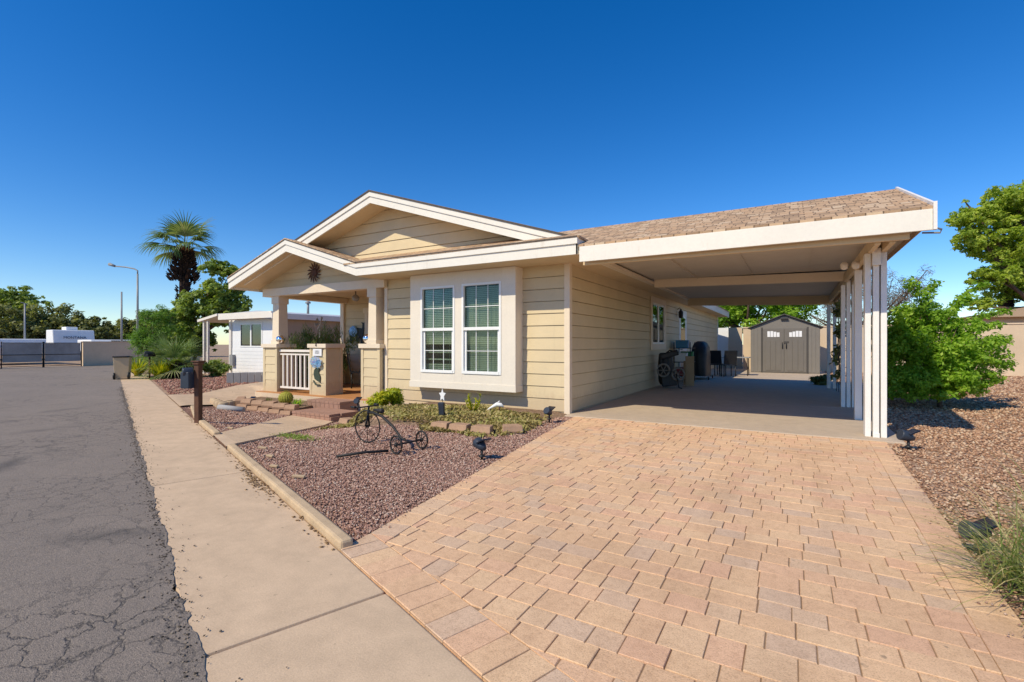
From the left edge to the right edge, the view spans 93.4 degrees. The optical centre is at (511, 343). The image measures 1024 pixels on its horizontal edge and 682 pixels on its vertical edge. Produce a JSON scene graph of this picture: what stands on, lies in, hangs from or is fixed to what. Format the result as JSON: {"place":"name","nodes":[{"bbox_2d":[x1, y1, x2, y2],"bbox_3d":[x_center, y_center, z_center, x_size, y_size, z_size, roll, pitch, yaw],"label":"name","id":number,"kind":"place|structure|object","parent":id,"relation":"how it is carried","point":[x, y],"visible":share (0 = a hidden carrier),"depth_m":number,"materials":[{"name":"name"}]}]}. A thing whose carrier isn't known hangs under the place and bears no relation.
{"place":"outdoors","nodes":[
{"label":"outdoors","id":0,"kind":"place"},
{"bbox_2d":[0,365,206,681],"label":"road","id":1,"kind":"structure","parent":0,"point":[74,604],"depth_m":2.96,"materials":[{"name":"asphalt"}]},
{"bbox_2d":[111,387,286,681],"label":"road grit","id":2,"kind":"object","parent":1,"relation":"on","point":[187,634],"visible":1,"depth_m":3.10,"materials":[{"name":"gravel"}]},
{"bbox_2d":[168,382,262,405],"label":"neighbor driveway","id":3,"kind":"structure","parent":0,"point":[233,393],"depth_m":12.90,"materials":[{"name":"concrete"}]},
{"bbox_2d":[213,415,332,448],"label":"walkway","id":4,"kind":"structure","parent":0,"point":[265,430],"depth_m":7.59,"materials":[{"name":"concrete"}]},
{"bbox_2d":[256,397,311,409],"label":"soil","id":5,"kind":"structure","parent":0,"point":[303,405],"depth_m":11.26,"materials":[{"name":"soil"}]},
{"bbox_2d":[278,391,293,403],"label":"barrel cactus","id":6,"kind":"object","parent":5,"relation":"on","point":[285,397],"visible":0.88,"depth_m":10.89,"materials":[{"name":"plant"}]},
{"bbox_2d":[120,372,482,681],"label":"sidewalk","id":7,"kind":"structure","parent":0,"point":[279,590],"depth_m":2.50,"materials":[{"name":"concrete"}]},
{"bbox_2d":[112,356,132,379],"bbox_3d":[-13.792,0.838,17.087,0.480,0.824,0.609,0,0,-30],"label":"trash bin","id":8,"kind":"object","parent":7,"relation":"on","point":[122,366],"visible":0.98,"depth_m":16.90,"materials":[{"name":"beige plastic"}]},
{"bbox_2d":[131,359,147,375],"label":"yellow plant","id":9,"kind":"object","parent":7,"relation":"on","point":[135,366],"visible":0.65,"depth_m":18.49,"materials":[{"name":"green plant"}]},
{"bbox_2d":[182,410,334,549],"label":"leaf litter","id":10,"kind":"object","parent":7,"relation":"on","point":[253,480],"visible":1,"depth_m":4.29,"materials":[{"name":"plant"}]},
{"bbox_2d":[2,345,742,367],"bbox_3d":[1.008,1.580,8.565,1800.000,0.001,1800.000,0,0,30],"label":"ground","id":11,"kind":"structure","parent":0,"point":[221,352],"depth_m":43.06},
{"bbox_2d":[0,339,45,342],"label":"camper trailer","id":12,"kind":"object","parent":11,"relation":"on","point":[23,340],"visible":0.12,"depth_m":36.26,"materials":[{"name":"white paint"}]},
{"bbox_2d":[21,302,26,338],"bbox_3d":[-38.298,-0.995,37.873,0.134,4.490,1.302,0,0,-32],"label":"utility pole","id":13,"kind":"object","parent":11,"relation":"on","point":[24,320],"visible":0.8,"depth_m":37.96,"materials":[{"name":"metal"}]},
{"bbox_2d":[0,285,53,319],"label":"tree","id":14,"kind":"object","parent":11,"relation":"on","point":[15,298],"visible":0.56,"depth_m":59.45,"materials":[{"name":"green plant"}]},
{"bbox_2d":[0,303,54,338],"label":"tree","id":15,"kind":"object","parent":11,"relation":"on","point":[15,330],"visible":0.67,"depth_m":45.42,"materials":[{"name":"green plant"}]},
{"bbox_2d":[0,304,78,338],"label":"tree","id":16,"kind":"object","parent":11,"relation":"on","point":[52,321],"visible":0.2,"depth_m":47.45,"materials":[{"name":"green plant"}]},
{"bbox_2d":[46,327,94,351],"bbox_3d":[-34.014,-0.025,37.226,1.500,2.550,2.600,0,0,30],"label":"camper trailer","id":17,"kind":"object","parent":11,"relation":"on","point":[69,335],"visible":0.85,"depth_m":36.70,"materials":[{"name":"white paint"}]},
{"bbox_2d":[40,303,109,331],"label":"tree","id":18,"kind":"object","parent":11,"relation":"on","point":[65,308],"visible":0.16,"depth_m":49.60,"materials":[{"name":"green plant"}]},
{"bbox_2d":[66,316,118,339],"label":"tree","id":19,"kind":"object","parent":11,"relation":"on","point":[101,333],"visible":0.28,"depth_m":49.74,"materials":[{"name":"green plant"}]},
{"bbox_2d":[103,317,132,339],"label":"tree","id":20,"kind":"object","parent":11,"relation":"on","point":[114,331],"visible":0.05,"depth_m":53.41,"materials":[{"name":"green plant"}]},
{"bbox_2d":[120,292,122,340],"bbox_3d":[-26.706,-1.154,33.000,0.129,4.807,0.129,0,0,-37],"label":"utility pole","id":21,"kind":"object","parent":11,"relation":"on","point":[121,337],"visible":0.65,"depth_m":32.96,"materials":[{"name":"metal"}]},
{"bbox_2d":[109,315,155,339],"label":"tree","id":22,"kind":"object","parent":11,"relation":"on","point":[128,325],"visible":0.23,"depth_m":53.16,"materials":[{"name":"green plant"}]},
{"bbox_2d":[81,341,199,365],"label":"street wall","id":23,"kind":"structure","parent":11,"relation":"on","point":[96,353],"depth_m":27.85,"materials":[{"name":"concrete"}]},
{"bbox_2d":[0,342,81,368],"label":"street gate","id":24,"kind":"structure","parent":23,"relation":"attached to","point":[43,352],"depth_m":25.45,"materials":[{"name":"black metal"}]},
{"bbox_2d":[227,190,728,413],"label":"house","id":25,"kind":"structure","parent":11,"relation":"on","point":[457,306],"depth_m":10.02,"materials":[{"name":"beige"}]},
{"bbox_2d":[307,262,320,282],"bbox_3d":[-4.910,-1.770,11.955,0.519,0.530,0.035,0,0,30],"label":"wall ornament","id":26,"kind":"object","parent":25,"relation":"attached to","point":[314,271],"depth_m":11.94,"materials":[{"name":"metal"}]},
{"bbox_2d":[310,356,320,367],"bbox_3d":[-4.747,0.441,11.695,0.455,0.312,0.080,0,0,30],"label":"flower wreath","id":27,"kind":"object","parent":25,"relation":"attached to","point":[316,363],"visible":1,"depth_m":11.67,"materials":[{"name":"blue plant"}]},
{"bbox_2d":[313,368,319,385],"bbox_3d":[-4.755,0.798,11.723,0.260,0.437,0.056,0,0,30],"label":"bird ornament","id":28,"kind":"object","parent":25,"relation":"attached to","point":[316,374],"visible":1,"depth_m":11.70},
{"bbox_2d":[348,322,364,342],"bbox_3d":[-4.714,-0.334,14.718,0.833,0.646,0.052,0,0,30],"label":"wall ornament","id":29,"kind":"object","parent":25,"relation":"attached to","point":[360,332],"depth_m":14.71,"materials":[{"name":"blue metal"}]},
{"bbox_2d":[363,307,368,343],"bbox_3d":[-3.885,0.080,14.253,1.420,2.340,0.048,0,0,30],"label":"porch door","id":30,"kind":"structure","parent":25,"relation":"in","point":[365,310],"depth_m":14.53,"materials":[{"name":"glass"}]},
{"bbox_2d":[409,266,522,392],"bbox_3d":[-0.965,-0.264,9.538,2.554,2.308,0.295,0,0,30],"label":"bay window","id":31,"kind":"structure","parent":25,"relation":"in","point":[466,328],"depth_m":9.40,"materials":[{"name":"white plastic"}]},
{"bbox_2d":[650,296,665,349],"bbox_3d":[4.302,-0.580,14.169,0.055,1.500,1.800,0,0,30],"label":"side window","id":32,"kind":"structure","parent":25,"relation":"in","point":[657,306],"depth_m":14.12,"materials":[{"name":"white plastic"}]},
{"bbox_2d":[679,309,686,378],"bbox_3d":[6.175,0.017,17.360,0.084,2.435,1.300,0,0,30],"label":"side door","id":33,"kind":"structure","parent":25,"relation":"in","point":[682,321],"depth_m":17.40,"materials":[{"name":"white plastic"}]},
{"bbox_2d":[728,328,741,367],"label":"garden wall","id":34,"kind":"structure","parent":11,"relation":"on","point":[734,339],"depth_m":25.96,"materials":[{"name":"beige paint"}]},
{"bbox_2d":[743,323,1023,375],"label":"garden wall","id":35,"kind":"structure","parent":11,"relation":"on","point":[1016,330],"depth_m":19.49,"materials":[{"name":"beige paint"}]},
{"bbox_2d":[960,307,1023,323],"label":"distant house","id":36,"kind":"structure","parent":11,"relation":"on","point":[1017,316],"depth_m":24.39,"materials":[{"name":"beige paint"}]},
{"bbox_2d":[167,395,614,541],"bbox_3d":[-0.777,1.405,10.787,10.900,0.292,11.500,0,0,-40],"label":"gravel bed","id":37,"kind":"object","parent":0,"point":[186,409],"visible":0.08,"depth_m":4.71,"materials":[{"name":"gravel"}]},
{"bbox_2d":[180,360,205,423],"bbox_3d":[-5.035,0.763,7.622,0.334,0.993,0.199,0,0,-25],"label":"mailbox","id":38,"kind":"object","parent":37,"relation":"on","point":[189,378],"visible":0.98,"depth_m":7.60,"materials":[{"name":"brown wood"}]},
{"bbox_2d":[190,405,220,436],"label":"edging kerb","id":39,"kind":"structure","parent":37,"relation":"on","point":[208,427],"depth_m":7.08,"materials":[{"name":"concrete"}]},
{"bbox_2d":[217,404,245,411],"bbox_3d":[-5.749,1.323,9.877,0.559,0.151,0.120,0,0,5],"label":"log","id":40,"kind":"object","parent":37,"relation":"on","point":[232,408],"visible":0.84,"depth_m":9.83,"materials":[{"name":"wood"}]},
{"bbox_2d":[236,404,250,407],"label":"retaining block","id":41,"kind":"structure","parent":37,"relation":"on","point":[242,405],"depth_m":10.43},
{"bbox_2d":[240,398,255,404],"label":"retaining block","id":42,"kind":"structure","parent":41,"relation":"on","point":[246,401],"depth_m":10.43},
{"bbox_2d":[152,375,356,394],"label":"pink gravel stones","id":43,"kind":"object","parent":37,"relation":"on","point":[218,380],"visible":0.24,"depth_m":15.07,"materials":[{"name":"gravel"}]},
{"bbox_2d":[268,409,283,413],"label":"retaining block","id":44,"kind":"structure","parent":37,"relation":"on","point":[276,411],"depth_m":10.21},
{"bbox_2d":[261,401,277,407],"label":"retaining block","id":45,"kind":"structure","parent":44,"relation":"on","point":[266,404],"depth_m":10.28,"materials":[{"name":"concrete"}]},
{"bbox_2d":[272,403,288,408],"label":"retaining block","id":46,"kind":"structure","parent":44,"relation":"on","point":[278,405],"depth_m":10.21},
{"bbox_2d":[279,410,291,415],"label":"retaining block","id":47,"kind":"structure","parent":37,"relation":"on","point":[282,412],"depth_m":10.13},
{"bbox_2d":[284,404,299,410],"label":"retaining block","id":48,"kind":"structure","parent":47,"relation":"on","point":[290,407],"depth_m":10.15,"materials":[{"name":"concrete"}]},
{"bbox_2d":[227,443,352,551],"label":"edging kerb","id":49,"kind":"structure","parent":37,"relation":"on","point":[333,534],"depth_m":3.64,"materials":[{"name":"concrete"}]},
{"bbox_2d":[274,432,323,440],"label":"weeds","id":50,"kind":"object","parent":37,"relation":"on","point":[299,437],"visible":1,"depth_m":6.32,"materials":[{"name":"green plant"}]},
{"bbox_2d":[285,323,324,386],"bbox_3d":[-5.712,0.355,13.433,1.415,1.958,1.212,0,0,-40],"label":"porch shrub","id":51,"kind":"object","parent":37,"relation":"on","point":[302,346],"visible":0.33,"depth_m":13.34,"materials":[{"name":"green plant"}]},
{"bbox_2d":[292,407,357,421],"bbox_3d":[-3.878,1.480,10.009,1.194,0.180,0.700,0,0,30],"label":"porch step","id":52,"kind":"object","parent":37,"relation":"on","point":[328,414],"visible":0.78,"depth_m":9.77,"materials":[{"name":"brick"}]},
{"bbox_2d":[305,321,359,372],"bbox_3d":[-5.056,0.353,13.665,1.576,2.086,0.970,0,0,-38],"label":"porch shrub","id":53,"kind":"object","parent":37,"relation":"on","point":[327,340],"visible":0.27,"depth_m":13.66,"materials":[{"name":"green plant"}]},
{"bbox_2d":[307,397,357,410],"bbox_3d":[-4.014,1.410,10.791,1.074,0.320,0.515,0,0,30],"label":"porch step","id":54,"kind":"object","parent":37,"relation":"on","point":[337,403],"visible":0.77,"depth_m":10.59,"materials":[{"name":"brick"}]},
{"bbox_2d":[336,449,388,457],"bbox_3d":[-1.669,1.224,5.397,0.567,0.039,0.068,0,0,-26],"label":"iron rod","id":55,"kind":"object","parent":37,"relation":"on","point":[361,452],"visible":1,"depth_m":5.40,"materials":[{"name":"metal"}]},
{"bbox_2d":[351,403,427,454],"bbox_3d":[-1.550,1.015,5.890,1.121,0.481,0.421,0,0,38],"label":"tricycle planter","id":56,"kind":"object","parent":37,"relation":"on","point":[384,418],"visible":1,"depth_m":5.89,"materials":[{"name":"black metal"}]},
{"bbox_2d":[430,421,451,430],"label":"retaining block","id":57,"kind":"structure","parent":37,"relation":"on","point":[444,424],"depth_m":7.03,"materials":[{"name":"concrete"}]},
{"bbox_2d":[448,422,470,432],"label":"retaining block","id":58,"kind":"structure","parent":37,"relation":"on","point":[458,426],"depth_m":6.82,"materials":[{"name":"concrete"}]},
{"bbox_2d":[353,402,566,432],"bbox_3d":[-1.080,1.364,8.357,4.000,0.331,2.440,0,0,30],"label":"flower bed","id":59,"kind":"object","parent":37,"relation":"on","point":[556,414],"visible":0.16,"depth_m":7.93,"materials":[{"name":"plant"}]},
{"bbox_2d":[363,388,404,406],"bbox_3d":[-2.409,1.038,9.108,0.688,0.454,0.782,0,0,30],"label":"yellow bush","id":60,"kind":"object","parent":59,"relation":"on","point":[393,396],"visible":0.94,"depth_m":9.05,"materials":[{"name":"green plant"}]},
{"bbox_2d":[314,402,552,437],"bbox_3d":[-1.178,1.302,8.197,3.845,0.398,2.318,0,0,30],"label":"ground cover","id":61,"kind":"object","parent":59,"relation":"on","point":[497,418],"visible":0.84,"depth_m":7.77,"materials":[{"name":"green plant"}]},
{"bbox_2d":[438,402,445,414],"bbox_3d":[-1.123,1.084,7.750,0.115,0.292,0.083,0,0,19],"label":"slate marker","id":62,"kind":"object","parent":59,"relation":"on","point":[441,407],"visible":0.85,"depth_m":7.73,"materials":[{"name":"grey stone"}]},
{"bbox_2d":[463,393,480,410],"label":"sprouting plant","id":63,"kind":"object","parent":59,"relation":"on","point":[469,402],"visible":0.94,"depth_m":8.30,"materials":[{"name":"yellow plant"}]},
{"bbox_2d":[502,424,522,434],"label":"retaining block","id":64,"kind":"structure","parent":59,"relation":"on","point":[514,428],"depth_m":6.71,"materials":[{"name":"concrete"}]},
{"bbox_2d":[543,406,554,422],"bbox_3d":[0.585,1.124,7.643,0.126,0.252,0.190,0,0,42],"label":"solar spotlight","id":65,"kind":"object","parent":59,"relation":"on","point":[547,410],"visible":1,"depth_m":7.61,"materials":[{"name":"black plastic"}]},
{"bbox_2d":[470,424,492,435],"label":"retaining block","id":66,"kind":"structure","parent":37,"relation":"on","point":[486,429],"depth_m":6.65,"materials":[{"name":"concrete"}]},
{"bbox_2d":[473,437,490,459],"bbox_3d":[-0.335,1.149,5.243,0.132,0.262,0.197,0,0,-41],"label":"solar spotlight","id":67,"kind":"object","parent":37,"relation":"on","point":[479,443],"visible":0.97,"depth_m":5.21,"materials":[{"name":"black plastic"}]},
{"bbox_2d":[143,361,742,394],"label":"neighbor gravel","id":68,"kind":"structure","parent":0,"point":[165,391],"depth_m":14.30,"materials":[{"name":"gravel"}]},
{"bbox_2d":[108,263,138,361],"bbox_3d":[-21.729,-1.644,26.997,1.678,5.788,0.180,0,0,0],"label":"street lamp","id":69,"kind":"object","parent":68,"relation":"on","point":[137,297],"visible":0.81,"depth_m":26.96,"materials":[{"name":"metal"}]},
{"bbox_2d":[143,351,155,377],"bbox_3d":[-12.996,0.760,17.300,0.274,0.980,0.340,0,0,30],"label":"mailbox","id":70,"kind":"object","parent":68,"relation":"on","point":[149,354],"visible":0.98,"depth_m":17.27,"materials":[{"name":"black metal"}]},
{"bbox_2d":[122,304,191,366],"bbox_3d":[-15.385,-0.226,21.100,2.405,3.038,1.915,0,0,-7],"label":"feathery shrub","id":71,"kind":"object","parent":68,"relation":"on","point":[139,340],"visible":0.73,"depth_m":20.79,"materials":[{"name":"green plant"}]},
{"bbox_2d":[144,358,174,378],"bbox_3d":[-12.494,0.858,17.168,1.270,0.784,1.159,0,0,-18],"label":"yellow plant","id":72,"kind":"object","parent":68,"relation":"on","point":[161,367],"visible":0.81,"depth_m":17.04,"materials":[{"name":"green plant"}]},
{"bbox_2d":[131,326,206,379],"bbox_3d":[-12.582,0.481,17.930,2.786,2.328,2.906,0,0,30],"label":"fan palm","id":73,"kind":"object","parent":68,"relation":"on","point":[179,353],"visible":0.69,"depth_m":17.72,"materials":[{"name":"plant"}]},
{"bbox_2d":[137,209,223,367],"bbox_3d":[-17.413,-2.872,25.389,4.240,8.453,4.133,0,0,30],"label":"fan palm","id":74,"kind":"object","parent":68,"relation":"on","point":[182,257],"visible":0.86,"depth_m":25.19,"materials":[{"name":"plant"}]},
{"bbox_2d":[154,258,252,367],"bbox_3d":[-14.665,-1.376,23.003,4.514,5.344,2.403,0,0,-3],"label":"leafy tree","id":75,"kind":"object","parent":68,"relation":"on","point":[215,298],"visible":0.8,"depth_m":22.66,"materials":[{"name":"green plant"}]},
{"bbox_2d":[203,358,233,376],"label":"hedge bush","id":76,"kind":"object","parent":68,"relation":"on","point":[214,367],"visible":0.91,"depth_m":18.32,"materials":[{"name":"green plant"}]},
{"bbox_2d":[227,372,262,382],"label":"planter wall","id":77,"kind":"structure","parent":68,"relation":"on","point":[242,377],"depth_m":15.63,"materials":[{"name":"concrete"}]},
{"bbox_2d":[197,301,339,373],"bbox_3d":[-7.607,-0.155,25.628,5.150,3.410,14.500,0,0,30],"label":"neighbor home","id":78,"kind":"object","parent":68,"relation":"on","point":[250,332],"visible":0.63,"depth_m":19.70,"materials":[{"name":"white paint"}]},
{"bbox_2d":[240,323,261,346],"bbox_3d":[-10.569,-0.350,19.536,1.500,0.960,0.030,0,0,30],"label":"window","id":79,"kind":"structure","parent":78,"relation":"in","point":[250,333],"depth_m":19.51,"materials":[{"name":"white plastic"}]},
{"bbox_2d":[0,0,1023,344],"label":"sky","id":80,"kind":"structure","parent":0,"point":[263,120],"materials":[{"name":"blue"}]},
{"bbox_2d":[341,417,1023,681],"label":"driveway","id":81,"kind":"structure","parent":0,"point":[497,506],"depth_m":2.70,"materials":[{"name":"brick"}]},
{"bbox_2d":[356,376,1023,681],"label":"gravel ground","id":82,"kind":"structure","parent":0,"point":[975,511],"depth_m":4.67,"materials":[{"name":"gravel"}]},
{"bbox_2d":[825,371,1023,623],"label":"tan gravel stones","id":83,"kind":"object","parent":82,"relation":"on","point":[995,410],"visible":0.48,"depth_m":5.96,"materials":[{"name":"gravel"}]},
{"bbox_2d":[896,428,920,449],"bbox_3d":[4.681,1.144,5.707,0.202,0.272,0.138,0,0,9],"label":"solar spotlight","id":84,"kind":"object","parent":83,"relation":"on","point":[908,436],"visible":0.99,"depth_m":5.68,"materials":[{"name":"black plastic"}]},
{"bbox_2d":[958,517,1001,555],"bbox_3d":[2.785,1.164,2.878,0.161,0.232,0.115,0,0,12],"label":"solar spotlight","id":85,"kind":"object","parent":83,"relation":"on","point":[982,527],"visible":0.6,"depth_m":2.86,"materials":[{"name":"black plastic"}]},
{"bbox_2d":[862,276,1019,406],"bbox_3d":[8.607,-0.037,9.668,2.714,2.582,2.456,0,0,30],"label":"green bush","id":86,"kind":"object","parent":82,"relation":"on","point":[948,363],"visible":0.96,"depth_m":9.31,"materials":[{"name":"green plant"}]},
{"bbox_2d":[943,179,1023,311],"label":"shade tree","id":87,"kind":"object","parent":82,"relation":"on","point":[981,239],"visible":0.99,"depth_m":24.52,"materials":[{"name":"green plant"}]},
{"bbox_2d":[974,285,1014,306],"bbox_3d":[27.698,-1.783,26.905,3.401,5.666,3.600,0,0,30],"label":"palm trunk","id":88,"kind":"object","parent":82,"relation":"on","point":[1009,303],"visible":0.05,"depth_m":26.74,"materials":[{"name":"plant"}]},
{"bbox_2d":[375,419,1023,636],"bbox_3d":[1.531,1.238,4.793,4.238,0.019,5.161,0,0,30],"label":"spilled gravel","id":89,"kind":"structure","parent":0,"point":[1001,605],"depth_m":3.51,"materials":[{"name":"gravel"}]},
{"bbox_2d":[565,368,905,445],"bbox_3d":[7.366,1.302,15.255,5.060,0.135,18.440,0,0,30],"label":"concrete pad","id":90,"kind":"object","parent":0,"point":[792,403],"visible":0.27,"depth_m":9.35,"materials":[{"name":"concrete"}]},
{"bbox_2d":[657,349,684,388],"bbox_3d":[4.435,0.692,13.462,0.741,1.067,0.626,0,0,19],"label":"golf trolley","id":91,"kind":"object","parent":90,"relation":"on","point":[666,373],"visible":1,"depth_m":13.35,"materials":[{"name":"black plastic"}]},
{"bbox_2d":[680,342,694,380],"bbox_3d":[5.654,0.590,15.812,0.540,1.280,0.840,0,0,30],"label":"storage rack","id":92,"kind":"object","parent":90,"relation":"on","point":[694,358],"visible":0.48,"depth_m":16.02,"materials":[{"name":"black metal"}]},
{"bbox_2d":[674,353,687,361],"bbox_3d":[5.493,0.435,15.674,0.403,0.287,0.336,0,0,27],"label":"storage box","id":93,"kind":"object","parent":92,"relation":"on","point":[680,357],"visible":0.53,"depth_m":15.54,"materials":[{"name":"grey plastic"}]},
{"bbox_2d":[675,340,688,347],"bbox_3d":[5.511,0.005,15.606,0.403,0.247,0.314,0,0,27],"label":"storage box","id":94,"kind":"object","parent":92,"relation":"on","point":[682,343],"visible":1,"depth_m":15.48,"materials":[{"name":"blue plastic"}]},
{"bbox_2d":[683,356,693,385],"bbox_3d":[5.138,0.790,14.020,0.296,0.861,0.194,0,0,22],"label":"cardboard panel","id":95,"kind":"object","parent":90,"relation":"on","point":[688,368],"visible":0.98,"depth_m":13.95,"materials":[{"name":"cardboard"}]},
{"bbox_2d":[691,341,712,379],"bbox_3d":[6.677,0.573,17.063,0.690,1.325,1.218,0,0,30],"label":"barbecue grill","id":96,"kind":"object","parent":90,"relation":"on","point":[702,358],"visible":0.69,"depth_m":16.59,"materials":[{"name":"black metal"}]},
{"bbox_2d":[710,350,725,375],"bbox_3d":[7.903,0.744,18.549,0.480,0.980,0.590,0,0,44],"label":"patio chair","id":97,"kind":"object","parent":90,"relation":"on","point":[716,358],"visible":0.78,"depth_m":18.37,"materials":[{"name":"black plastic"}]},
{"bbox_2d":[719,351,737,376],"bbox_3d":[8.190,0.744,18.271,0.480,0.980,0.590,0,0,4],"label":"patio chair","id":98,"kind":"object","parent":90,"relation":"on","point":[730,358],"visible":0.92,"depth_m":18.05,"materials":[{"name":"black plastic"}]},
{"bbox_2d":[560,187,941,437],"bbox_3d":[4.369,-0.588,11.032,6.727,3.648,9.356,0,0,30],"label":"carport","id":99,"kind":"object","parent":90,"relation":"on","point":[795,253],"visible":0.95,"depth_m":7.36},
{"bbox_2d":[840,261,859,269],"bbox_3d":[5.104,-1.185,7.292,0.240,0.130,0.160,0,0,30],"label":"flood lamp","id":100,"kind":"object","parent":99,"relation":"attached to","point":[844,265],"visible":1,"depth_m":7.25,"materials":[{"name":"white paint"}]},
{"bbox_2d":[747,314,823,373],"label":"garden shed","id":101,"kind":"structure","parent":90,"relation":"on","point":[784,343],"depth_m":20.25,"materials":[{"name":"plastic"}]},
{"bbox_2d":[763,328,783,371],"bbox_3d":[11.085,0.270,20.462,0.790,1.840,0.094,0,0,30],"label":"door","id":102,"kind":"structure","parent":101,"relation":"in","point":[773,345],"depth_m":20.46,"materials":[{"name":"plastic"}]},
{"bbox_2d":[785,328,806,372],"bbox_3d":[11.786,0.270,20.055,0.790,1.840,0.094,0,0,30],"label":"door","id":103,"kind":"structure","parent":101,"relation":"in","point":[796,349],"depth_m":20.05,"materials":[{"name":"plastic"}]},
{"bbox_2d":[808,373,832,384],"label":"dark plant","id":104,"kind":"object","parent":90,"relation":"on","point":[819,380],"visible":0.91,"depth_m":14.41,"materials":[{"name":"green plant"}]},
{"bbox_2d":[828,298,845,391],"bbox_3d":[7.790,0.049,11.387,0.361,2.406,4.300,0,0,30],"label":"trellis vine","id":105,"kind":"object","parent":90,"relation":"on","point":[836,355],"visible":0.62,"depth_m":12.10,"materials":[{"name":"green plant"}]},
{"bbox_2d":[718,363,871,404],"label":"back yard","id":106,"kind":"structure","parent":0,"point":[727,367],"depth_m":24.77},
{"bbox_2d":[718,327,730,363],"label":"side gate","id":107,"kind":"structure","parent":106,"relation":"on","point":[722,340],"depth_m":27.27,"materials":[{"name":"white paint"}]},
{"bbox_2d":[718,305,823,332],"bbox_3d":[13.805,-1.902,28.767,8.217,6.358,4.312,0,0,30],"label":"backyard tree","id":108,"kind":"object","parent":106,"relation":"on","point":[742,315],"visible":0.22,"depth_m":27.98,"materials":[{"name":"green plant"}]},
{"bbox_2d":[803,264,939,325],"bbox_3d":[20.119,-1.616,27.565,7.176,5.860,4.175,0,0,30],"label":"dry tree","id":109,"kind":"object","parent":106,"relation":"on","point":[900,299],"visible":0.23,"depth_m":26.93,"materials":[{"name":"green plant"}]},
{"bbox_2d":[888,449,1023,626],"bbox_3d":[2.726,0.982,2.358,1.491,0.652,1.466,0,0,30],"label":"bunch grass","id":110,"kind":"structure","parent":0,"point":[1015,573],"depth_m":2.50,"materials":[{"name":"plant"}]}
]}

